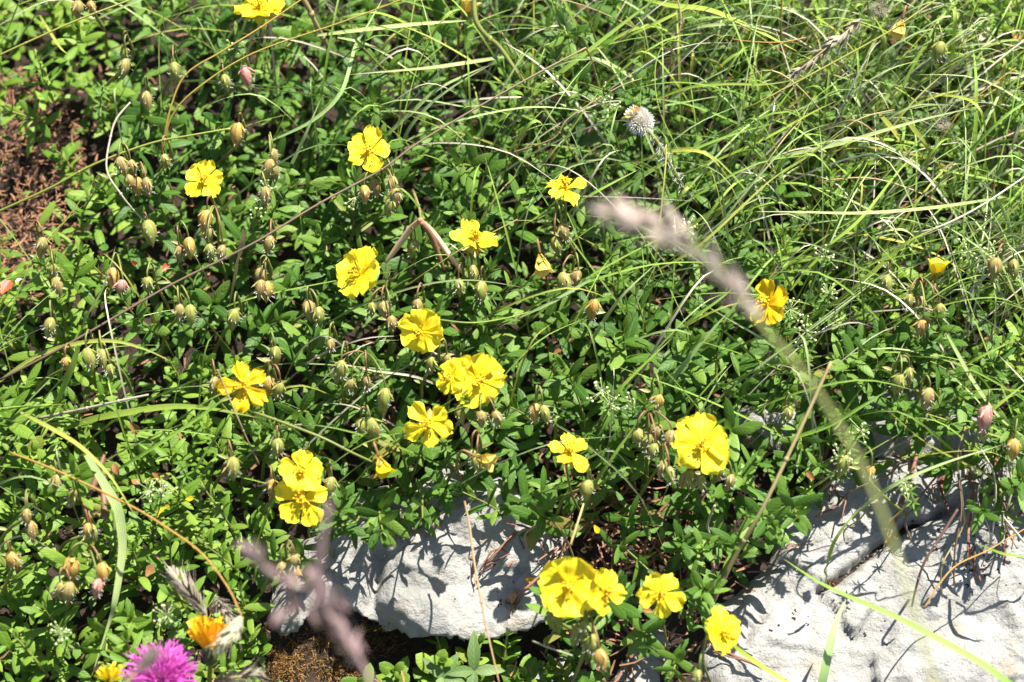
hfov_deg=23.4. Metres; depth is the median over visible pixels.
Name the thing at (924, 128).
grass
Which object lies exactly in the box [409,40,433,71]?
bedstraw sprig
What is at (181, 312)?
bud cluster
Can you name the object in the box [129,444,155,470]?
thyme sprig
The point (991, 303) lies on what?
thyme sprig
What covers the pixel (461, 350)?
leafy shoot
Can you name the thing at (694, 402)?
grass stalk
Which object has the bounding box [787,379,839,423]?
leafy shoot
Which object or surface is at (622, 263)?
thyme sprig
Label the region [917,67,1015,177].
grass stalk
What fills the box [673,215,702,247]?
bedstraw sprig
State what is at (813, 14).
grass strand
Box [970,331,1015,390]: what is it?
leafy shoot
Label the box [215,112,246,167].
hanging bud
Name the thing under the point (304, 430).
grass stalk
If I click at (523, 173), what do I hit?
leafy shoot
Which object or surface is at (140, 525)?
leafy shoot
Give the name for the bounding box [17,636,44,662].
thyme sprig
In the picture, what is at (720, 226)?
grass strand
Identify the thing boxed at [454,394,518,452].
leafy shoot
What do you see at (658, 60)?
grass strand
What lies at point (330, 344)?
hanging bud
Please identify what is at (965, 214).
grass stalk
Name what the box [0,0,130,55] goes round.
grass stalk
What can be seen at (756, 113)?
grass strand
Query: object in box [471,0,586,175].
grass stalk
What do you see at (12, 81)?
leafy shoot
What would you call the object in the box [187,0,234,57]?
leafy shoot
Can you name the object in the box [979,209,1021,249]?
grass strand
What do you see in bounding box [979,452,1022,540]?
leafy shoot
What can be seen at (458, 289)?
hanging bud
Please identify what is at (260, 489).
leafy shoot
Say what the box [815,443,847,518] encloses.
twig
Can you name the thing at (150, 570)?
withered leaf
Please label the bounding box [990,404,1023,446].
leafy shoot
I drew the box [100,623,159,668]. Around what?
leafy shoot
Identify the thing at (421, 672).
thyme sprig
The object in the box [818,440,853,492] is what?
hanging bud
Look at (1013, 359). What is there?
leafy shoot
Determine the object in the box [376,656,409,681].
thyme sprig
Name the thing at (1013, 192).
leafy shoot
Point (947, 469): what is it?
leafy shoot
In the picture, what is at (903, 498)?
twig
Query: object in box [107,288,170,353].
leafy shoot
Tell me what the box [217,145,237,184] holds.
thyme sprig
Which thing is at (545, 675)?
thyme sprig
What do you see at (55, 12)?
thyme sprig
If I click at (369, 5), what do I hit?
leafy shoot
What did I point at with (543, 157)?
leafy shoot
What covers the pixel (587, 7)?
grass stalk
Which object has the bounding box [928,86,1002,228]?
grass strand
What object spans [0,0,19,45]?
grass strand
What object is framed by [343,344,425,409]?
leafy shoot
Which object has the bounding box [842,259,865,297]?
thyme sprig
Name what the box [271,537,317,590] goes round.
leafy shoot
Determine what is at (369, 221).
leafy shoot
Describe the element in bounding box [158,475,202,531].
leafy shoot
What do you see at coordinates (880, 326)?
leafy shoot
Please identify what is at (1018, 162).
leafy shoot
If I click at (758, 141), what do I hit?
grass strand
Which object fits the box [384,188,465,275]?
dry sheaths
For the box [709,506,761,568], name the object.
leafy shoot
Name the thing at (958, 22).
grass strand
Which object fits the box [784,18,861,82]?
grass spike
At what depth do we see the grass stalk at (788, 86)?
1.35 m
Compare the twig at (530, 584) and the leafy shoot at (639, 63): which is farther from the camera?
the leafy shoot at (639, 63)
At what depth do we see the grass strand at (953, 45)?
1.37 m
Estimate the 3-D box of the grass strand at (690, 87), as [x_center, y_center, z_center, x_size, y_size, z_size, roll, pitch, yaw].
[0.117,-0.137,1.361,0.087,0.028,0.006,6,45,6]
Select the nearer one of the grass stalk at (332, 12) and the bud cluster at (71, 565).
the bud cluster at (71, 565)
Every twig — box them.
[386,406,397,480]
[478,530,517,575]
[513,543,572,598]
[543,437,560,494]
[558,474,584,558]
[600,486,660,516]
[614,617,635,681]
[631,509,688,627]
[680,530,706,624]
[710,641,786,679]
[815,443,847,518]
[883,453,918,547]
[931,452,954,515]
[961,451,981,580]
[994,449,1014,565]
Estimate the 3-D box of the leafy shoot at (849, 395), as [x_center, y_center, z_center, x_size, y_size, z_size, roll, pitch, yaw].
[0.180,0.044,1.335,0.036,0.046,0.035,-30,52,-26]
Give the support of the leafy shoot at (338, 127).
on the ground at (540, 632)
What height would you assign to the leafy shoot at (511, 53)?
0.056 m
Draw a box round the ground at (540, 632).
[0,0,1023,681]
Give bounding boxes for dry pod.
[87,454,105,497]
[101,488,107,521]
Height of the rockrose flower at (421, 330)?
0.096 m
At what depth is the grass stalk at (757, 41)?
1.36 m
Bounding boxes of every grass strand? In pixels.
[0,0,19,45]
[0,338,171,381]
[20,411,135,516]
[39,15,67,53]
[41,345,79,435]
[63,403,256,431]
[78,249,114,336]
[84,455,126,673]
[110,391,232,474]
[204,7,207,43]
[229,230,246,303]
[272,0,381,140]
[281,99,320,182]
[314,20,469,36]
[337,37,423,81]
[346,11,456,71]
[349,56,503,74]
[357,29,402,125]
[379,67,482,140]
[386,20,543,127]
[400,65,489,169]
[408,9,459,91]
[475,0,654,135]
[492,119,554,189]
[495,0,500,63]
[501,204,575,236]
[504,278,590,324]
[565,24,674,77]
[567,170,636,216]
[571,122,776,225]
[580,408,648,520]
[583,57,670,111]
[587,263,656,347]
[598,339,670,421]
[607,51,705,137]
[615,0,701,41]
[619,0,706,66]
[625,148,726,175]
[645,0,797,51]
[646,77,803,103]
[646,128,848,258]
[653,185,692,244]
[656,179,759,297]
[658,49,763,134]
[658,164,793,269]
[658,291,729,346]
[662,123,758,188]
[666,313,727,389]
[671,23,776,35]
[674,0,746,39]
[677,14,683,182]
[684,50,693,146]
[686,102,833,172]
[694,0,729,45]
[718,0,791,101]
[733,645,788,681]
[734,182,834,202]
[736,118,788,191]
[738,45,862,158]
[745,70,761,185]
[745,114,901,243]
[746,166,798,239]
[751,105,984,164]
[753,23,865,96]
[756,196,1003,213]
[758,228,984,286]
[775,0,824,46]
[781,0,815,88]
[784,559,1012,681]
[787,184,916,255]
[789,155,914,290]
[791,0,850,139]
[794,390,887,436]
[795,0,853,50]
[802,137,971,165]
[807,2,865,81]
[807,146,964,177]
[809,0,821,87]
[810,162,1023,188]
[814,2,843,120]
[818,133,873,180]
[818,600,845,681]
[826,510,857,583]
[829,1,894,150]
[829,225,942,307]
[832,0,916,121]
[835,228,921,255]
[836,95,867,189]
[838,0,884,64]
[838,88,973,156]
[843,0,886,119]
[844,39,1022,134]
[849,0,961,201]
[854,445,1000,515]
[863,17,886,92]
[865,16,960,81]
[874,118,905,276]
[879,113,913,162]
[886,29,982,113]
[889,102,1023,247]
[893,139,948,209]
[896,0,949,61]
[901,94,985,175]
[904,117,942,168]
[927,0,968,94]
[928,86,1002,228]
[934,81,1023,163]
[940,8,956,131]
[946,334,1023,435]
[948,341,1011,375]
[950,0,984,158]
[954,0,999,92]
[965,43,977,248]
[967,384,1023,429]
[975,3,985,39]
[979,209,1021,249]
[980,544,1023,556]
[981,58,1005,159]
[986,33,1022,65]
[992,37,1023,69]
[997,119,1023,178]
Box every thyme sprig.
[0,10,14,40]
[10,628,54,681]
[13,435,45,471]
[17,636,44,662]
[22,469,44,482]
[35,0,70,28]
[49,143,80,175]
[61,310,96,334]
[81,629,111,659]
[90,175,124,208]
[101,88,120,128]
[101,400,120,422]
[110,508,130,542]
[126,204,149,233]
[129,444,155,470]
[163,0,190,10]
[163,356,190,395]
[182,413,208,446]
[188,350,218,378]
[192,525,220,550]
[215,354,250,378]
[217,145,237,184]
[230,451,253,501]
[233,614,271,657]
[340,663,373,681]
[352,434,380,461]
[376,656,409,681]
[408,0,432,10]
[412,649,452,681]
[425,636,460,679]
[455,633,490,680]
[455,660,466,681]
[478,675,495,681]
[482,625,521,669]
[501,654,541,681]
[536,654,574,681]
[540,668,557,681]
[552,134,574,170]
[563,264,577,295]
[608,251,633,291]
[783,0,800,18]
[795,85,817,109]
[801,280,825,300]
[808,325,830,353]
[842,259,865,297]
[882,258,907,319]
[903,231,935,257]
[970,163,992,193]
[976,283,998,315]
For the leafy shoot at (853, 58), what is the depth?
1.41 m
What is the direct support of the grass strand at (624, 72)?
on the ground at (540, 632)
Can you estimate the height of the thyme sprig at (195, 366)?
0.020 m
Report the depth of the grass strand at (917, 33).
1.37 m
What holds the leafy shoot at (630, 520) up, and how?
on the ground at (540, 632)
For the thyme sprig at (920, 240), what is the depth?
1.38 m
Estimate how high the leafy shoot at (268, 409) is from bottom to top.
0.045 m
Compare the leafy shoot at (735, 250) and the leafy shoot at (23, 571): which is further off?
the leafy shoot at (735, 250)
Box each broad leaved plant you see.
[210,70,255,92]
[259,366,281,406]
[423,652,464,681]
[445,630,504,681]
[463,100,533,159]
[514,0,573,32]
[550,106,627,175]
[685,144,762,224]
[775,121,817,157]
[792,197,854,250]
[849,47,939,106]
[940,42,1000,103]
[951,359,999,400]
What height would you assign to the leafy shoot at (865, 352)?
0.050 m
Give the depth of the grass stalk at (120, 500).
1.25 m
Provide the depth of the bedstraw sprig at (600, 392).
1.31 m
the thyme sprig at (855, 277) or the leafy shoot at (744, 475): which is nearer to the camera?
the leafy shoot at (744, 475)
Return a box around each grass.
[0,0,1023,589]
[236,497,372,681]
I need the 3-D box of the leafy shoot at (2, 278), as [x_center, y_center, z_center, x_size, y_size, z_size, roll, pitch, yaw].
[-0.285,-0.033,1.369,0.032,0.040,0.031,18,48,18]
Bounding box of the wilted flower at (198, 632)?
[186,615,227,681]
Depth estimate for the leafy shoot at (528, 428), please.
1.34 m
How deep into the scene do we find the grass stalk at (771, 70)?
1.36 m
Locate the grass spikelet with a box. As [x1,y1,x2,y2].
[709,264,762,320]
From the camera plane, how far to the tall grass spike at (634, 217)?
0.94 m
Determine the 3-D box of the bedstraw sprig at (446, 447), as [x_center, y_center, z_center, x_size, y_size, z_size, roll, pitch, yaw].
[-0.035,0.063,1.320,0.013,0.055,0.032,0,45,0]
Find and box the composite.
[94,662,122,681]
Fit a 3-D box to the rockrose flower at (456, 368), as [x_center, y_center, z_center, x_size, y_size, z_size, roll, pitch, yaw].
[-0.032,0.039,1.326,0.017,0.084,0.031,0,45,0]
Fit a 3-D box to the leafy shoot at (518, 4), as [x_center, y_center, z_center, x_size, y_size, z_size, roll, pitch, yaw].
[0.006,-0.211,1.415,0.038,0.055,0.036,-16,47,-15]
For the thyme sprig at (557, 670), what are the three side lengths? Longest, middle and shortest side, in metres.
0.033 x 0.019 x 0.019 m
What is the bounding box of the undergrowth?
[0,0,1023,681]
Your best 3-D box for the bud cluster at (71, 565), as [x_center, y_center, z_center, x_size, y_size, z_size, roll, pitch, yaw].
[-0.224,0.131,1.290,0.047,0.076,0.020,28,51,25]
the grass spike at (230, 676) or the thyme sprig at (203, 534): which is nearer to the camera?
the grass spike at (230, 676)
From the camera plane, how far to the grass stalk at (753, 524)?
1.27 m
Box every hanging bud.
[0,541,20,608]
[29,343,73,400]
[30,220,51,278]
[41,457,69,529]
[42,300,58,365]
[58,510,98,552]
[65,480,99,518]
[80,502,96,551]
[81,329,97,388]
[123,212,160,253]
[136,76,153,123]
[141,262,179,331]
[151,44,182,108]
[155,135,172,173]
[203,359,239,424]
[206,439,240,500]
[209,52,255,104]
[212,291,251,352]
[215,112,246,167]
[219,59,259,103]
[241,219,284,263]
[251,465,278,525]
[256,331,281,372]
[258,171,289,238]
[260,423,285,480]
[308,322,342,390]
[323,460,357,514]
[333,341,351,381]
[399,227,420,275]
[411,282,425,352]
[441,262,464,296]
[464,246,479,285]
[474,266,491,328]
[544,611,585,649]
[556,464,594,514]
[584,284,605,335]
[640,373,663,412]
[691,654,703,681]
[778,392,792,437]
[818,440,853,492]
[849,447,908,516]
[859,262,894,304]
[894,375,937,441]
[908,23,947,69]
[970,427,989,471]
[977,389,996,434]
[1005,418,1023,460]
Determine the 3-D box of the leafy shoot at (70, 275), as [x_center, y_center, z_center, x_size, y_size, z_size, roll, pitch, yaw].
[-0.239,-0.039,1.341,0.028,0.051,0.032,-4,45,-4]
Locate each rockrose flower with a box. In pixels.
[185,159,233,238]
[216,361,268,464]
[234,0,284,74]
[274,480,333,557]
[277,449,323,537]
[336,246,380,332]
[348,124,408,225]
[394,308,442,403]
[403,401,453,481]
[436,358,467,443]
[449,218,497,264]
[450,353,506,432]
[538,556,599,653]
[545,174,586,257]
[548,432,587,520]
[582,568,626,620]
[635,572,685,651]
[671,412,729,489]
[702,606,740,681]
[750,279,788,377]
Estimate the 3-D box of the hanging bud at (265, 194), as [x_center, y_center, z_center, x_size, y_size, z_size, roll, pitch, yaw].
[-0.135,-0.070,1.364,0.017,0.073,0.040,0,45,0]
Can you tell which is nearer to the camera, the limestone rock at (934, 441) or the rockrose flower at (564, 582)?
the rockrose flower at (564, 582)
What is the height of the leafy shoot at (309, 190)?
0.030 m
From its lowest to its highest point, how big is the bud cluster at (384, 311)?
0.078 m
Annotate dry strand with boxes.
[524,505,553,550]
[552,521,573,556]
[662,465,678,539]
[702,505,715,558]
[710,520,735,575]
[840,461,901,502]
[843,505,869,540]
[888,465,916,522]
[899,438,909,504]
[904,473,938,540]
[940,505,973,597]
[953,474,962,584]
[957,426,965,521]
[976,442,996,542]
[977,466,990,566]
[994,446,1002,499]
[1003,516,1023,542]
[1004,458,1017,548]
[1004,480,1019,540]
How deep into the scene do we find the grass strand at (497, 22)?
1.41 m
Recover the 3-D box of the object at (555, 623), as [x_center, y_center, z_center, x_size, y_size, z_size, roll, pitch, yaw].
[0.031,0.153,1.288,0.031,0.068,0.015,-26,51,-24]
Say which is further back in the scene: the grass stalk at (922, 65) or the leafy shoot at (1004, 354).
the grass stalk at (922, 65)
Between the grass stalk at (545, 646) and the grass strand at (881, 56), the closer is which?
the grass stalk at (545, 646)
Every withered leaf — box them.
[0,280,12,293]
[111,464,118,475]
[130,422,139,432]
[131,479,139,483]
[145,564,154,576]
[152,473,160,483]
[161,263,169,271]
[510,593,515,602]
[525,577,533,584]
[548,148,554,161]
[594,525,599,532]
[643,608,652,612]
[806,471,813,479]
[979,27,991,40]
[1011,32,1021,38]
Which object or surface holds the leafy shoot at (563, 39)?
on the ground at (540, 632)
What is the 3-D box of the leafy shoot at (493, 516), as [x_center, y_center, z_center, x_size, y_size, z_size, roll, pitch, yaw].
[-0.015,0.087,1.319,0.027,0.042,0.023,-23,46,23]
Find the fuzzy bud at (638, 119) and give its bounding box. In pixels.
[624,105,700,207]
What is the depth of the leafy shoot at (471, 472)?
1.34 m
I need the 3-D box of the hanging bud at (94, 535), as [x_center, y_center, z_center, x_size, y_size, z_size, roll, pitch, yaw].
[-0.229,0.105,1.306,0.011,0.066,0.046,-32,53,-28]
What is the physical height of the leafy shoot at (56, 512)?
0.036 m
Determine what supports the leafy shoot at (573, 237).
on the ground at (540, 632)
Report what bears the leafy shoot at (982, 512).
on the limestone rock at (985, 622)
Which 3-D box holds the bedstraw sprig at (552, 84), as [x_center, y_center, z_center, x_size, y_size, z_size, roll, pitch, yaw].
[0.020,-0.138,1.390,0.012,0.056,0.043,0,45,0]
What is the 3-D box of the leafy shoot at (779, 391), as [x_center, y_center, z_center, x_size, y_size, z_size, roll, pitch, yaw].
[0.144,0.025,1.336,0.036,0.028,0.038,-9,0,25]
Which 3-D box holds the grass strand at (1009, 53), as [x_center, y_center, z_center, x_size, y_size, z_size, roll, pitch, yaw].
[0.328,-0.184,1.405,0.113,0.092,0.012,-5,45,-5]
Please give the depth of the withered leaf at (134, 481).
1.31 m
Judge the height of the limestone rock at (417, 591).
0.140 m
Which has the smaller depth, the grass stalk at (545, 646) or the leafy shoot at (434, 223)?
the grass stalk at (545, 646)
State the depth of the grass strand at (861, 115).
1.37 m
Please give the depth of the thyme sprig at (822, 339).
1.38 m
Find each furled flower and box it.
[372,441,395,488]
[456,449,498,493]
[457,0,480,94]
[532,238,554,300]
[887,5,909,100]
[891,258,949,333]
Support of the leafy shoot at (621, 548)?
on the ground at (540, 632)
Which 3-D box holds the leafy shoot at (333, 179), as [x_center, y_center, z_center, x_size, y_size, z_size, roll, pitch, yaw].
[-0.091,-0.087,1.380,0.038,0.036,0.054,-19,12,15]
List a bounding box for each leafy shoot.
[0,40,22,89]
[0,99,62,137]
[0,258,35,306]
[0,298,17,350]
[0,384,42,440]
[0,485,32,534]
[0,546,36,596]
[0,623,10,630]
[19,589,79,661]
[21,49,67,102]
[21,247,91,314]
[37,474,81,533]
[37,537,96,592]
[39,453,105,509]
[44,304,83,364]
[44,394,95,445]
[48,235,97,307]
[49,12,104,66]
[61,182,105,232]
[75,249,109,294]
[75,530,108,587]
[80,609,127,680]
[83,374,120,410]
[91,485,144,565]
[92,269,131,321]
[92,492,118,528]
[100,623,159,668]
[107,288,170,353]
[110,532,162,593]
[112,597,154,642]
[113,151,187,223]
[118,102,181,144]
[124,0,179,51]
[125,500,189,561]
[141,526,204,602]
[143,664,206,681]
[144,165,191,232]
[144,428,199,480]
[146,144,193,219]
[152,25,200,76]
[155,573,217,641]
[156,288,204,344]
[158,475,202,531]
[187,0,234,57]
[187,280,231,330]
[191,529,251,588]
[193,418,247,470]
[194,643,251,680]
[195,174,245,240]
[196,479,247,532]
[197,98,249,155]
[203,21,249,93]
[209,227,280,312]
[218,0,247,22]
[218,199,276,271]
[228,580,272,635]
[232,434,279,494]
[236,412,294,472]
[237,297,304,354]
[237,396,284,458]
[238,172,303,248]
[247,20,282,96]
[247,531,279,589]
[252,82,291,144]
[254,136,299,191]
[261,411,302,452]
[269,17,327,68]
[269,258,325,301]
[269,406,341,469]
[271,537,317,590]
[274,389,314,441]
[275,169,327,218]
[277,304,344,383]
[285,66,336,130]
[294,295,332,334]
[296,262,351,303]
[297,222,342,272]
[302,199,348,264]
[308,498,369,549]
[309,119,351,171]
[310,154,371,212]
[314,358,369,414]
[316,366,381,420]
[317,60,373,125]
[318,481,366,555]
[325,246,379,308]
[326,172,407,223]
[326,377,391,448]
[330,163,380,249]
[333,230,403,280]
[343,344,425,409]
[347,0,390,37]
[347,66,397,138]
[349,263,411,350]
[352,488,409,548]
[353,35,407,93]
[354,73,397,126]
[357,156,410,214]
[360,508,415,551]
[362,404,424,478]
[365,123,404,165]
[369,451,429,527]
[379,209,460,282]
[392,0,482,61]
[394,47,445,104]
[401,479,441,528]
[405,109,465,170]
[411,341,458,381]
[419,291,458,335]
[421,340,473,411]
[422,467,464,516]
[428,169,480,219]
[437,131,509,206]
[443,199,495,239]
[444,103,498,154]
[446,482,513,525]
[451,271,525,358]
[452,335,525,410]
[453,453,505,495]
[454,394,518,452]
[458,255,500,324]
[463,261,512,314]
[487,80,542,155]
[488,64,530,123]
[488,173,541,243]
[489,28,540,75]
[490,18,545,110]
[494,384,564,436]
[496,127,564,198]
[497,465,568,516]
[509,485,575,548]
[513,0,530,13]
[525,0,576,25]
[526,576,591,643]
[529,150,576,220]
[529,263,601,314]
[531,293,598,358]
[531,375,575,425]
[534,8,592,74]
[535,42,595,118]
[540,213,602,261]
[543,352,597,410]
[557,377,602,438]
[558,60,612,103]
[571,428,622,470]
[574,8,622,73]
[583,194,625,246]
[588,238,642,325]
[588,568,630,632]
[591,0,640,32]
[591,381,644,448]
[591,574,641,630]
[592,311,658,385]
[600,529,656,582]
[601,122,635,172]
[601,495,664,546]
[603,67,657,113]
[614,277,673,361]
[615,97,657,158]
[617,386,677,452]
[620,616,665,659]
[629,50,668,100]
[639,367,698,429]
[648,0,679,22]
[651,335,696,398]
[654,638,696,681]
[655,454,716,517]
[657,319,722,384]
[661,515,702,569]
[668,162,715,224]
[673,560,727,619]
[674,20,748,64]
[681,572,730,630]
[682,152,763,202]
[684,527,718,573]
[688,514,739,562]
[694,82,732,142]
[698,235,758,280]
[700,405,724,470]
[701,318,742,389]
[702,221,767,299]
[704,0,764,43]
[708,438,773,519]
[709,197,778,242]
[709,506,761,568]
[710,397,763,462]
[719,0,735,33]
[722,378,758,411]
[730,71,771,126]
[739,135,811,201]
[740,250,788,327]
[740,495,790,544]
[742,372,809,415]
[750,320,801,372]
[755,349,812,391]
[758,222,811,288]
[763,475,822,535]
[778,415,823,473]
[784,78,856,144]
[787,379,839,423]
[789,166,860,228]
[796,450,837,482]
[806,414,874,464]
[814,333,876,392]
[817,187,867,258]
[817,372,888,454]
[825,341,860,391]
[834,324,902,406]
[837,195,866,226]
[838,39,880,67]
[845,193,889,254]
[857,339,891,410]
[858,144,920,225]
[860,316,912,363]
[864,389,920,429]
[872,385,967,454]
[883,393,926,436]
[884,111,931,177]
[884,316,941,382]
[899,332,957,389]
[905,12,961,65]
[914,120,960,161]
[914,303,967,358]
[916,389,963,432]
[917,0,987,70]
[918,436,982,494]
[921,172,971,212]
[939,364,991,427]
[951,347,1013,387]
[955,394,1004,432]
[957,0,1000,21]
[960,93,1023,153]
[966,415,1023,459]
[966,495,1001,534]
[969,169,1022,265]
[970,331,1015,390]
[979,0,1020,42]
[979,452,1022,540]
[988,86,1023,139]
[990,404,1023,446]
[996,313,1023,372]
[1000,457,1023,511]
[1004,185,1023,221]
[1008,152,1023,189]
[1011,394,1023,459]
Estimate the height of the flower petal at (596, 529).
0.004 m
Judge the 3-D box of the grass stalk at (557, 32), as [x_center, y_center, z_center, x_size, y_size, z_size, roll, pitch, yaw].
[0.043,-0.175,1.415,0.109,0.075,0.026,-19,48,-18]
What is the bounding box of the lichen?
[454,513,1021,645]
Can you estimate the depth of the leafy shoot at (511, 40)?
1.41 m
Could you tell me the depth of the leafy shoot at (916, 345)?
1.33 m
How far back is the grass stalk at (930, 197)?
1.34 m
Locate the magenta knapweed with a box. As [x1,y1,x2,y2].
[119,638,200,681]
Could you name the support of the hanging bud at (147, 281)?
on the ground at (540, 632)
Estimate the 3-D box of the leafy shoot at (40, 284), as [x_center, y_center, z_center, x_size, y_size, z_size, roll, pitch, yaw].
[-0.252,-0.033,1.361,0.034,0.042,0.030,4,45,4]
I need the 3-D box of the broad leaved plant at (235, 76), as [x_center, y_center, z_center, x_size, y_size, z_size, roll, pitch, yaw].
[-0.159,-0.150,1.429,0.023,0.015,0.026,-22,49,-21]
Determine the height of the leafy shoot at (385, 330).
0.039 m
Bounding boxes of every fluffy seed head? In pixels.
[871,0,888,29]
[934,116,949,145]
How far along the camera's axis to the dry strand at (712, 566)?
1.33 m
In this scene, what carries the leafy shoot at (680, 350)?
on the ground at (540, 632)
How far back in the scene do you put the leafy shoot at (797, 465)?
1.31 m
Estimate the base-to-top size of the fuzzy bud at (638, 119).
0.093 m
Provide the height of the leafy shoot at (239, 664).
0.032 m
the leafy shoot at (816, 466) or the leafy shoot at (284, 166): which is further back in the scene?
the leafy shoot at (284, 166)
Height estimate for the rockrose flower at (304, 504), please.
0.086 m
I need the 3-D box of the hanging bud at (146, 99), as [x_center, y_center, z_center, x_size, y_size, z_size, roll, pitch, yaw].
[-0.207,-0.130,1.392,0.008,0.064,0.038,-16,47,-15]
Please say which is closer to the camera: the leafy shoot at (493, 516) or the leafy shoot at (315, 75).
the leafy shoot at (493, 516)
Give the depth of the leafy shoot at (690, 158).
1.39 m
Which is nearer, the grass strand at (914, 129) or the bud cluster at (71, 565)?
the bud cluster at (71, 565)
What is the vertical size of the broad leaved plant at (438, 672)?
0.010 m
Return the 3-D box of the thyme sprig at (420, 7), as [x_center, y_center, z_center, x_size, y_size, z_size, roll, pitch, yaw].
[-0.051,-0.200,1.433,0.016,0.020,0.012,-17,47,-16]
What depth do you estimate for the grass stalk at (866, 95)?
1.39 m
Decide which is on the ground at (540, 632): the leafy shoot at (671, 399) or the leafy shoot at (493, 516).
the leafy shoot at (671, 399)
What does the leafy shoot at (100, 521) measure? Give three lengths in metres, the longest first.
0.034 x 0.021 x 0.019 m
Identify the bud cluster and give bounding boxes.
[0,489,39,544]
[46,245,71,320]
[53,567,83,615]
[62,542,111,605]
[71,0,109,58]
[85,252,129,310]
[87,30,134,117]
[92,330,135,402]
[97,142,138,191]
[123,161,155,210]
[160,285,197,355]
[172,220,197,285]
[198,194,233,292]
[223,255,279,330]
[251,360,286,402]
[261,132,281,187]
[275,539,301,613]
[284,286,326,339]
[325,350,393,445]
[352,405,382,458]
[358,157,402,226]
[366,285,398,363]
[414,338,453,405]
[446,430,493,483]
[452,389,504,443]
[527,385,559,439]
[542,203,582,272]
[555,252,600,317]
[567,609,607,681]
[629,410,675,482]
[630,443,677,507]
[668,461,735,515]
[883,355,932,407]
[902,277,947,372]
[984,243,1023,304]
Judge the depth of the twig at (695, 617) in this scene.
1.34 m
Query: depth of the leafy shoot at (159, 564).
1.31 m
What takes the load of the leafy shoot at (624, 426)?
on the ground at (540, 632)
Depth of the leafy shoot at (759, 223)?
1.37 m
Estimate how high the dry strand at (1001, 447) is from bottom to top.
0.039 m
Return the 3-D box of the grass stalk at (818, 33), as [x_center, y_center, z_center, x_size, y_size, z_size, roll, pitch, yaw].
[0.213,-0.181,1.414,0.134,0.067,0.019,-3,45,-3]
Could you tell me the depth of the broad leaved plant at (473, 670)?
1.31 m
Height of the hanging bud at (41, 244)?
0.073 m
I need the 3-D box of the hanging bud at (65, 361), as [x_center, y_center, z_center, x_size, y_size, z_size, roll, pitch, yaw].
[-0.247,0.018,1.335,0.012,0.071,0.050,-33,53,-28]
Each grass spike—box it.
[157,561,207,615]
[205,615,242,662]
[212,596,243,625]
[214,660,269,681]
[581,180,935,681]
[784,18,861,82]
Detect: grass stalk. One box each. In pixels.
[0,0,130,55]
[0,47,585,380]
[0,128,230,211]
[9,451,241,615]
[37,394,148,419]
[105,102,144,221]
[161,0,400,166]
[164,0,300,134]
[217,369,259,464]
[249,409,375,463]
[301,0,333,57]
[325,2,343,29]
[348,0,356,59]
[406,219,517,285]
[440,310,531,323]
[463,501,499,681]
[464,0,695,70]
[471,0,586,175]
[486,91,598,152]
[495,0,595,95]
[505,78,641,154]
[512,164,683,285]
[532,640,572,655]
[569,500,584,545]
[585,47,598,86]
[654,40,688,160]
[660,0,688,127]
[667,0,681,66]
[677,366,725,429]
[700,120,800,273]
[712,361,832,601]
[714,34,805,42]
[722,69,848,156]
[742,0,935,110]
[749,24,877,108]
[762,4,876,66]
[769,109,894,201]
[780,0,782,63]
[790,172,904,312]
[805,28,823,144]
[816,177,982,233]
[824,120,905,179]
[826,0,915,108]
[867,1,870,31]
[871,29,974,120]
[898,164,959,253]
[907,42,1023,102]
[912,177,1023,233]
[913,508,958,600]
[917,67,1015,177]
[924,529,1023,607]
[926,244,1023,307]
[995,228,1023,245]
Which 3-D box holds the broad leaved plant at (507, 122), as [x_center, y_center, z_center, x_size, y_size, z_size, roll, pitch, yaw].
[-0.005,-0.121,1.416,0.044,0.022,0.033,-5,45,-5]
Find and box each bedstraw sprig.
[50,621,76,658]
[92,79,111,115]
[136,478,160,518]
[150,481,177,523]
[152,602,182,644]
[171,461,201,495]
[216,39,246,74]
[250,199,275,234]
[254,179,276,206]
[337,182,366,228]
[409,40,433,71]
[434,438,456,472]
[538,73,559,109]
[586,378,616,414]
[590,82,609,119]
[593,97,620,141]
[600,392,621,432]
[624,392,646,434]
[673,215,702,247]
[783,298,803,329]
[793,315,816,358]
[811,283,843,321]
[814,244,837,287]
[829,443,852,484]
[843,418,869,456]
[893,472,923,515]
[952,238,981,279]
[975,240,1003,285]
[995,75,1022,94]
[1007,89,1023,128]
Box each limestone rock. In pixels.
[270,468,569,641]
[535,657,586,680]
[615,630,669,681]
[700,453,1023,681]
[738,402,814,450]
[843,382,982,464]
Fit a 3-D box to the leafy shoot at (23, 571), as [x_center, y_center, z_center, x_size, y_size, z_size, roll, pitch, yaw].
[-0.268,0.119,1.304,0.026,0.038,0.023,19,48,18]
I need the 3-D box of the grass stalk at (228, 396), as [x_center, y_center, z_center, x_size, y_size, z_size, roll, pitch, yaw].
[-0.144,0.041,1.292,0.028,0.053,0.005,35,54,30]
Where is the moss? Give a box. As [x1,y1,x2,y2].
[231,501,838,681]
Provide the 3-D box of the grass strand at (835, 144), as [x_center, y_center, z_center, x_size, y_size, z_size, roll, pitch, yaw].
[0.196,-0.110,1.351,0.127,0.036,0.009,-2,45,-2]
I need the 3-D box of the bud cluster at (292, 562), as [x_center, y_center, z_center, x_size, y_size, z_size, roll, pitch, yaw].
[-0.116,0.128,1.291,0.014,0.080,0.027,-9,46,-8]
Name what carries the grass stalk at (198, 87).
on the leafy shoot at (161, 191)
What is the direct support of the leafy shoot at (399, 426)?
on the leafy shoot at (412, 516)
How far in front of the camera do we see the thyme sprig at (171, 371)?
1.36 m

